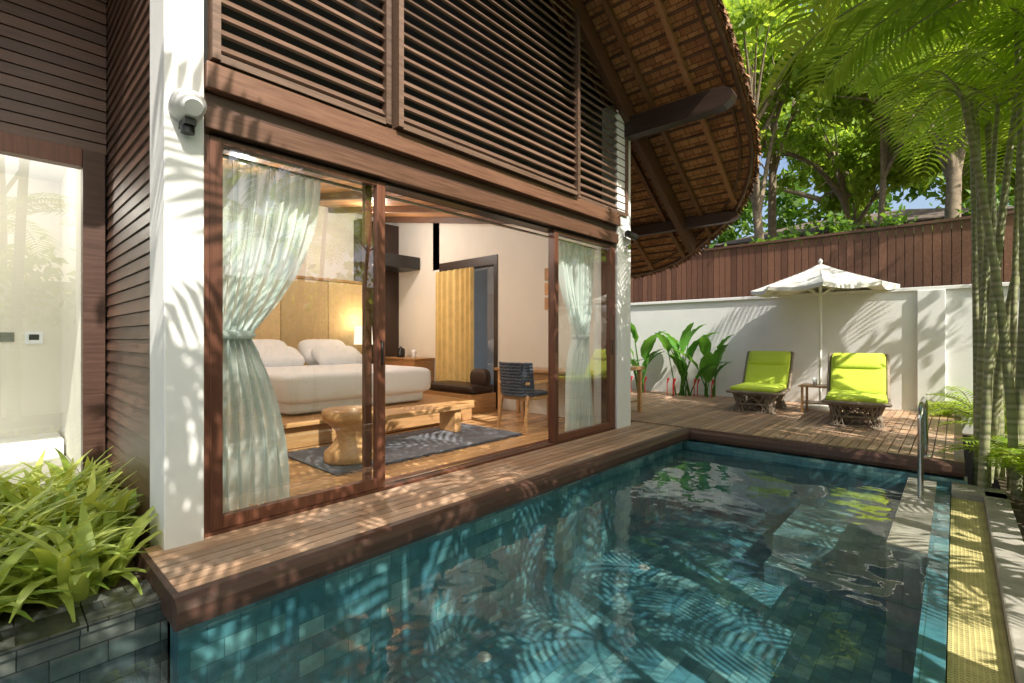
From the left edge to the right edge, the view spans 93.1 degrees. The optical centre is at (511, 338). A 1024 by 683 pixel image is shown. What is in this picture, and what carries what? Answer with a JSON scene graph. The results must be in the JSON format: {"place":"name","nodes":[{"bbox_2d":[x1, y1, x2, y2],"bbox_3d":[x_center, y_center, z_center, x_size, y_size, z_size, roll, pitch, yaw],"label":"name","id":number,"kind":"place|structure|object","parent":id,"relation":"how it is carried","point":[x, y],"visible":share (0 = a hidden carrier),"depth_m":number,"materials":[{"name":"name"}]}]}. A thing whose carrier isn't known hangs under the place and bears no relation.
{"place":"outdoors","nodes":[
{"label":"outdoors","id":0,"kind":"place"},
{"bbox_2d":[0,559,141,622],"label":"planting bed soil","id":1,"kind":"structure","parent":0,"point":[29,608],"depth_m":2.43,"materials":[{"name":"brown soil"}]},
{"bbox_2d":[0,154,80,490],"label":"bathroom","id":2,"kind":"object","parent":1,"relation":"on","point":[40,307],"visible":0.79,"depth_m":5.19,"materials":[{"name":"beige paint"}]},
{"bbox_2d":[0,446,163,622],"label":"strap leaf plants","id":3,"kind":"object","parent":1,"relation":"on","point":[68,537],"visible":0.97,"depth_m":2.65,"materials":[{"name":"green plant"}]},
{"bbox_2d":[354,326,372,353],"bbox_3d":[-2.742,0.120,8.950,0.340,0.720,0.340,0,0,42],"label":"table lamp","id":4,"kind":"object","parent":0,"point":[358,336],"visible":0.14,"depth_m":8.80,"materials":[{"name":"white fabric"}]},
{"bbox_2d":[230,409,564,510],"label":"floor","id":5,"kind":"structure","parent":0,"point":[304,478],"depth_m":5.06,"materials":[{"name":"brown wood"}]},
{"bbox_2d":[252,275,430,414],"bbox_3d":[-3.382,0.055,7.137,3.400,2.290,4.220,0,0,42],"label":"bed","id":6,"kind":"object","parent":5,"relation":"on","point":[309,350],"visible":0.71,"depth_m":7.64,"materials":[{"name":"white fabric"}]},
{"bbox_2d":[105,156,593,460],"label":"walls","id":7,"kind":"structure","parent":5,"relation":"on","point":[517,260],"depth_m":9.01,"materials":[{"name":"beige paint"}]},
{"bbox_2d":[0,0,149,547],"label":"siding","id":8,"kind":"object","parent":7,"relation":"attached to","point":[75,73],"visible":0.75,"depth_m":3.66,"materials":[{"name":"brown wood"}]},
{"bbox_2d":[0,131,104,475],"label":"bathroom window","id":9,"kind":"structure","parent":8,"relation":"in","point":[90,164],"depth_m":3.92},
{"bbox_2d":[223,149,509,223],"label":"ceiling","id":10,"kind":"structure","parent":7,"relation":"attached to","point":[397,212],"depth_m":7.75,"materials":[{"name":"brown wood"}]},
{"bbox_2d":[372,253,419,272],"bbox_3d":[-2.365,-1.525,9.733,0.600,0.250,0.815,0,0,42],"label":"air conditioner","id":11,"kind":"object","parent":7,"relation":"attached to","point":[398,263],"visible":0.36,"depth_m":9.56,"materials":[{"name":"black plastic"}]},
{"bbox_2d":[436,267,473,381],"bbox_3d":[-1.084,-0.055,8.979,1.050,2.450,0.060,0,0,42],"label":"drape","id":12,"kind":"object","parent":7,"relation":"hanging from","point":[454,324],"visible":0.91,"depth_m":8.91,"materials":[{"name":"yellow fabric"}]},
{"bbox_2d":[474,267,493,391],"bbox_3d":[-0.208,-0.250,11.429,5.100,3.500,0.200,0,0,42],"label":"window","id":13,"kind":"structure","parent":7,"relation":"in","point":[483,318],"depth_m":11.71,"materials":[{"name":"grey glass"}]},
{"bbox_2d":[334,0,758,273],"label":"thatched roof","id":14,"kind":"structure","parent":7,"relation":"on","point":[644,17],"depth_m":6.32,"materials":[{"name":"brown wicker"}]},
{"bbox_2d":[549,0,754,269],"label":"rafters","id":15,"kind":"object","parent":14,"relation":"attached to","point":[692,107],"visible":0.35,"depth_m":6.41,"materials":[{"name":"brown wood"}]},
{"bbox_2d":[631,0,761,278],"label":"roof edge trim","id":16,"kind":"structure","parent":14,"relation":"attached to","point":[717,23],"depth_m":6.29,"materials":[{"name":"brown wood"}]},
{"bbox_2d":[545,268,547,309],"bbox_3d":[0.602,-0.785,7.570,0.220,0.650,0.037,0,0,42],"label":"wall art","id":17,"kind":"object","parent":7,"relation":"attached to","point":[546,288],"depth_m":7.61,"materials":[{"name":"brown wood"}]},
{"bbox_2d":[281,393,476,449],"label":"bed platform","id":18,"kind":"structure","parent":5,"relation":"on","point":[306,430],"depth_m":5.70,"materials":[{"name":"brown wood"}]},
{"bbox_2d":[288,423,523,475],"bbox_3d":[-1.134,1.194,5.572,1.230,0.012,2.500,0,0,42],"label":"rug","id":19,"kind":"object","parent":5,"relation":"on","point":[409,445],"visible":0.76,"depth_m":5.46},
{"bbox_2d":[321,405,372,465],"bbox_3d":[-1.590,0.938,4.769,0.540,0.500,0.540,0,0,42],"label":"carved stool","id":20,"kind":"object","parent":19,"relation":"on","point":[345,424],"visible":0.77,"depth_m":4.59,"materials":[{"name":"brown wood"}]},
{"bbox_2d":[372,401,473,444],"bbox_3d":[-1.173,1.014,5.878,0.400,0.348,1.600,0,0,42],"label":"wooden bench","id":21,"kind":"object","parent":19,"relation":"on","point":[450,415],"visible":0.59,"depth_m":6.11,"materials":[{"name":"brown wood"}]},
{"bbox_2d":[204,134,614,537],"bbox_3d":[-0.309,-0.018,4.778,0.200,2.455,4.830,0,0,42],"label":"door frame","id":22,"kind":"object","parent":5,"relation":"on","point":[409,478],"depth_m":3.98,"materials":[{"name":"brown wood"}]},
{"bbox_2d":[209,135,384,531],"bbox_3d":[-1.452,-0.033,3.438,0.060,2.425,1.240,0,0,42],"label":"sliding door","id":23,"kind":"structure","parent":22,"relation":"attached to","point":[219,519],"depth_m":3.14,"materials":[{"name":"brown wood"}]},
{"bbox_2d":[380,341,383,364],"bbox_3d":[-1.028,0.110,3.837,0.028,0.196,0.016,0,0,42],"label":"door pull","id":24,"kind":"object","parent":23,"relation":"attached to","point":[382,352],"depth_m":3.83,"materials":[{"name":"black metal"}]},
{"bbox_2d":[362,184,550,479],"bbox_3d":[-0.348,-0.030,4.787,0.050,2.420,2.480,0,0,42],"label":"door stile","id":25,"kind":"object","parent":22,"relation":"attached to","point":[366,331],"depth_m":3.88,"materials":[{"name":"brown wood"}]},
{"bbox_2d":[551,230,612,442],"bbox_3d":[0.895,-0.033,6.008,0.060,2.425,1.280,0,0,42],"label":"sliding door","id":26,"kind":"structure","parent":22,"relation":"attached to","point":[556,436],"depth_m":5.67,"materials":[{"name":"brown wood"}]},
{"bbox_2d":[611,340,613,354],"bbox_3d":[1.332,0.110,6.421,0.028,0.196,0.016,0,0,42],"label":"door pull","id":27,"kind":"object","parent":26,"relation":"attached to","point":[612,347],"depth_m":6.42,"materials":[{"name":"black metal"}]},
{"bbox_2d":[385,356,434,381],"bbox_3d":[-2.120,0.785,9.743,1.190,0.830,0.490,0,0,42],"label":"minibar cabinet","id":28,"kind":"object","parent":5,"relation":"on","point":[425,362],"visible":0.3,"depth_m":9.46,"materials":[{"name":"brown wood"}]},
{"bbox_2d":[396,346,404,356],"bbox_3d":[-2.238,0.258,9.846,0.212,0.225,0.170,0,0,10],"label":"kettle","id":29,"kind":"object","parent":28,"relation":"on","point":[400,351],"visible":0.85,"depth_m":9.79,"materials":[{"name":"black plastic"}]},
{"bbox_2d":[411,350,416,357],"bbox_3d":[-1.927,0.290,9.546,0.120,0.160,0.120,0,0,42],"label":"vase","id":30,"kind":"object","parent":28,"relation":"on","point":[414,352],"visible":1,"depth_m":9.51,"materials":[{"name":"white ceramic"}]},
{"bbox_2d":[423,369,495,413],"bbox_3d":[-0.936,0.850,8.407,1.300,0.700,0.555,0,0,42],"label":"daybed","id":31,"kind":"object","parent":5,"relation":"on","point":[479,387],"visible":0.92,"depth_m":8.06,"materials":[{"name":"brown wood"}]},
{"bbox_2d":[497,361,547,431],"bbox_3d":[0.145,0.754,6.581,0.581,0.897,0.600,0,0,42],"label":"desk chair","id":32,"kind":"object","parent":5,"relation":"on","point":[517,381],"visible":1,"depth_m":6.35,"materials":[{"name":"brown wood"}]},
{"bbox_2d":[494,367,593,414],"bbox_3d":[0.493,0.825,7.303,1.600,0.750,0.550,0,0,42],"label":"desk","id":33,"kind":"object","parent":5,"relation":"on","point":[540,373],"visible":0.35,"depth_m":7.09,"materials":[{"name":"brown wood"}]},
{"bbox_2d":[134,389,964,631],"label":"wooden deck","id":34,"kind":"structure","parent":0,"point":[205,579],"depth_m":3.87,"materials":[{"name":"brown wood"}]},
{"bbox_2d":[150,0,630,549],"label":"columns","id":35,"kind":"structure","parent":34,"relation":"on","point":[176,300],"depth_m":2.84,"materials":[{"name":"white paint"}]},
{"bbox_2d":[167,88,206,135],"bbox_3d":[-1.833,-1.304,2.757,0.219,0.248,0.176,0,0,42],"label":"wall light","id":36,"kind":"object","parent":35,"relation":"attached to","point":[187,108],"visible":1,"depth_m":2.72,"materials":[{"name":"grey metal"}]},
{"bbox_2d":[204,60,620,246],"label":"header beam","id":37,"kind":"structure","parent":35,"relation":"attached to","point":[247,110],"depth_m":3.80,"materials":[{"name":"brown wood"}]},
{"bbox_2d":[207,0,391,126],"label":"louvre panel","id":38,"kind":"object","parent":37,"relation":"on","point":[216,48],"visible":0.94,"depth_m":3.39,"materials":[{"name":"brown wood"}]},
{"bbox_2d":[223,154,597,249],"bbox_3d":[-0.439,-1.230,4.903,0.030,0.030,4.750,0,0,42],"label":"curtain rail","id":39,"kind":"object","parent":37,"relation":"attached to","point":[245,161],"visible":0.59,"depth_m":4.25,"materials":[{"name":"silver metal"}]},
{"bbox_2d":[223,159,320,512],"bbox_3d":[-1.751,-0.025,3.465,0.195,2.390,0.765,0,0,42],"label":"curtain","id":40,"kind":"object","parent":39,"relation":"hanging from","point":[269,219],"visible":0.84,"depth_m":3.40,"materials":[{"name":"white fabric"}]},
{"bbox_2d":[559,240,594,431],"bbox_3d":[0.828,-0.025,6.289,0.195,2.390,0.804,0,0,42],"label":"curtain","id":41,"kind":"object","parent":39,"relation":"hanging from","point":[576,272],"visible":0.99,"depth_m":6.28,"materials":[{"name":"white fabric"}]},
{"bbox_2d":[392,0,579,196],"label":"louvre panel","id":42,"kind":"object","parent":37,"relation":"on","point":[399,71],"visible":0.97,"depth_m":4.64,"materials":[{"name":"brown wood"}]},
{"bbox_2d":[575,38,628,216],"bbox_3d":[1.154,-2.728,6.232,0.100,2.115,1.200,0,0,42],"label":"louvre panel","id":43,"kind":"object","parent":37,"relation":"on","point":[626,189],"visible":0.59,"depth_m":6.18,"materials":[{"name":"brown wood"}]},
{"bbox_2d":[204,0,696,252],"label":"gable backing","id":44,"kind":"object","parent":35,"relation":"attached to","point":[595,49],"visible":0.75,"depth_m":5.02,"materials":[{"name":"black wood"}]},
{"bbox_2d":[624,230,637,250],"bbox_3d":[1.612,-1.332,6.612,0.124,0.265,0.228,0,0,42],"label":"security camera","id":45,"kind":"object","parent":35,"relation":"attached to","point":[631,235],"visible":1,"depth_m":6.58,"materials":[{"name":"white plastic"}]},
{"bbox_2d":[631,366,644,411],"bbox_3d":[1.737,0.825,7.961,0.650,0.750,0.600,0,0,42],"label":"wooden side table","id":46,"kind":"object","parent":34,"relation":"on","point":[639,369],"visible":0.2,"depth_m":7.94,"materials":[{"name":"brown wood"}]},
{"bbox_2d":[631,323,663,393],"bbox_3d":[2.812,0.374,10.823,1.232,1.761,0.715,0,0,42],"label":"heliconia plant","id":47,"kind":"object","parent":34,"relation":"on","point":[646,348],"visible":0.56,"depth_m":10.69,"materials":[{"name":"green plant"}]},
{"bbox_2d":[651,322,722,395],"bbox_3d":[3.618,0.449,10.311,1.415,1.611,1.192,0,0,4],"label":"heliconia plant","id":48,"kind":"object","parent":34,"relation":"on","point":[680,363],"visible":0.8,"depth_m":10.19,"materials":[{"name":"green plant"}]},
{"bbox_2d":[667,334,733,397],"bbox_3d":[3.839,0.578,9.893,1.203,1.351,0.583,0,0,-6],"label":"heliconia plant","id":49,"kind":"object","parent":34,"relation":"on","point":[709,373],"visible":0.86,"depth_m":9.93,"materials":[{"name":"green plant"}]},
{"bbox_2d":[726,351,794,413],"bbox_3d":[4.316,0.715,8.394,0.788,0.988,1.468,0,0,39],"label":"sun lounger","id":50,"kind":"object","parent":34,"relation":"on","point":[767,374],"visible":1,"depth_m":8.49,"materials":[{"name":"green fabric"}]},
{"bbox_2d":[798,383,831,414],"bbox_3d":[5.009,0.975,7.918,0.500,0.450,0.450,0,0,42],"label":"patio side table","id":51,"kind":"object","parent":34,"relation":"on","point":[806,385],"visible":0.6,"depth_m":7.91,"materials":[{"name":"brown wood"}]},
{"bbox_2d":[812,377,816,384],"bbox_3d":[4.956,0.690,7.933,0.070,0.120,0.070,0,0,42],"label":"drinking cup","id":52,"kind":"object","parent":51,"relation":"on","point":[814,380],"visible":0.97,"depth_m":7.91,"materials":[{"name":"glass"}]},
{"bbox_2d":[751,258,899,410],"bbox_3d":[5.312,-0.095,8.353,2.005,2.590,2.005,0,0,-37],"label":"patio umbrella","id":53,"kind":"object","parent":34,"relation":"on","point":[820,278],"visible":0.94,"depth_m":8.09,"materials":[{"name":"white fabric"}]},
{"bbox_2d":[821,353,891,429],"bbox_3d":[5.054,0.715,7.108,0.788,0.988,1.468,0,0,37],"label":"sun lounger","id":54,"kind":"object","parent":34,"relation":"on","point":[860,382],"visible":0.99,"depth_m":7.26,"materials":[{"name":"green fabric"}]},
{"bbox_2d":[917,386,1023,474],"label":"garden fern","id":55,"kind":"object","parent":34,"relation":"on","point":[1002,454],"visible":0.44,"depth_m":4.96,"materials":[{"name":"green plant"}]},
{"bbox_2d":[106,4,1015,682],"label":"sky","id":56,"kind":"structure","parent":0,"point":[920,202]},
{"bbox_2d":[706,206,1013,248],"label":"neighbour house","id":57,"kind":"structure","parent":0,"point":[928,214],"depth_m":16.52,"materials":[{"name":"white paint"}]},
{"bbox_2d":[963,434,1023,541],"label":"ground","id":58,"kind":"structure","parent":0,"point":[1017,505],"depth_m":4.34,"materials":[{"name":"grey concrete"}]},
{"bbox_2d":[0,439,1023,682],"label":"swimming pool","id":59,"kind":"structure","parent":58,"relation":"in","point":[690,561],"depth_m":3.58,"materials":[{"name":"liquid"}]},
{"bbox_2d":[917,396,931,501],"bbox_3d":[3.903,1.004,4.601,0.100,0.891,1.101,0,0,42],"label":"pool handrail","id":60,"kind":"object","parent":59,"relation":"on","point":[922,433],"visible":0.96,"depth_m":4.21,"materials":[{"name":"silver metal"}]},
{"bbox_2d":[699,78,798,248],"bbox_3d":[5.010,-4.167,14.703,6.700,11.345,5.656,0,0,9],"label":"garden tree","id":61,"kind":"object","parent":58,"relation":"on","point":[781,88],"visible":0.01,"depth_m":12.80,"materials":[{"name":"green plant"}]},
{"bbox_2d":[724,109,794,227],"bbox_3d":[9.757,-5.935,26.507,9.811,14.914,12.803,0,0,-3],"label":"garden tree","id":62,"kind":"object","parent":58,"relation":"on","point":[749,201],"depth_m":25.68,"materials":[{"name":"green plant"}]},
{"bbox_2d":[734,0,836,240],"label":"garden tree","id":63,"kind":"object","parent":58,"relation":"on","point":[773,169],"visible":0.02,"depth_m":14.92,"materials":[{"name":"green plant"}]},
{"bbox_2d":[722,0,869,241],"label":"garden tree","id":64,"kind":"object","parent":58,"relation":"on","point":[759,64],"visible":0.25,"depth_m":11.32,"materials":[{"name":"green plant"}]},
{"bbox_2d":[631,210,1013,302],"bbox_3d":[5.430,-0.430,10.262,17.000,3.260,0.180,0,0,42],"label":"timber fence","id":65,"kind":"object","parent":58,"relation":"on","point":[917,254],"visible":0.16,"depth_m":9.37,"materials":[{"name":"brown wood"}]},
{"bbox_2d":[631,282,1019,433],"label":"white garden wall","id":66,"kind":"structure","parent":58,"relation":"on","point":[922,337],"depth_m":8.88,"materials":[{"name":"paint"}]},
{"bbox_2d":[759,98,944,218],"bbox_3d":[15.956,-6.991,23.797,11.310,17.013,11.858,0,0,-13],"label":"garden tree","id":67,"kind":"object","parent":58,"relation":"on","point":[788,107],"visible":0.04,"depth_m":24.43,"materials":[{"name":"green plant"}]},
{"bbox_2d":[705,163,1013,246],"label":"distant trees","id":68,"kind":"object","parent":58,"relation":"on","point":[790,211],"visible":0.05,"depth_m":31.67,"materials":[{"name":"green plant"}]},
{"bbox_2d":[709,183,1014,248],"bbox_3d":[6.851,-1.701,10.260,12.871,2.586,2.144,0,0,42],"label":"hedge","id":69,"kind":"object","parent":58,"relation":"on","point":[831,228],"visible":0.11,"depth_m":10.52,"materials":[{"name":"green plant"}]},
{"bbox_2d":[760,114,969,230],"bbox_3d":[10.505,-3.003,15.530,6.235,9.045,4.647,0,0,42],"label":"garden tree","id":70,"kind":"object","parent":58,"relation":"on","point":[841,179],"visible":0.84,"depth_m":15.06,"materials":[{"name":"green plant"}]},
{"bbox_2d":[786,3,955,231],"bbox_3d":[9.918,-3.480,11.563,4.828,9.980,5.658,0,0,-24],"label":"garden tree","id":71,"kind":"object","parent":58,"relation":"on","point":[866,140],"visible":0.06,"depth_m":12.06,"materials":[{"name":"green plant"}]},
{"bbox_2d":[755,0,1023,151],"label":"areca palm","id":72,"kind":"object","parent":58,"relation":"on","point":[863,10],"visible":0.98,"depth_m":4.00,"materials":[{"name":"green plant"}]},
{"bbox_2d":[785,0,1009,227],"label":"garden tree","id":73,"kind":"object","parent":58,"relation":"on","point":[952,172],"visible":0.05,"depth_m":10.73,"materials":[{"name":"green plant"}]},
{"bbox_2d":[812,97,1014,207],"bbox_3d":[21.055,-6.832,21.765,13.340,16.711,11.199,0,0,42],"label":"garden tree","id":74,"kind":"object","parent":58,"relation":"on","point":[966,181],"depth_m":22.52,"materials":[{"name":"green plant"}]},
{"bbox_2d":[836,0,1023,155],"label":"areca palm","id":75,"kind":"object","parent":58,"relation":"on","point":[987,117],"visible":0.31,"depth_m":5.00,"materials":[{"name":"green plant"}]},
{"bbox_2d":[861,0,1023,499],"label":"areca palm","id":76,"kind":"object","parent":58,"relation":"on","point":[998,350],"visible":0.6,"depth_m":4.57,"materials":[{"name":"green plant"}]},
{"bbox_2d":[912,63,1016,207],"bbox_3d":[12.720,-2.963,11.228,6.712,8.947,6.237,0,0,42],"label":"garden tree","id":77,"kind":"object","parent":58,"relation":"on","point":[966,194],"visible":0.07,"depth_m":12.32,"materials":[{"name":"green plant"}]},
{"bbox_2d":[942,45,1023,136],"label":"areca palm","id":78,"kind":"object","parent":58,"relation":"on","point":[962,116],"visible":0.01,"depth_m":7.67,"materials":[{"name":"green plant"}]}
]}

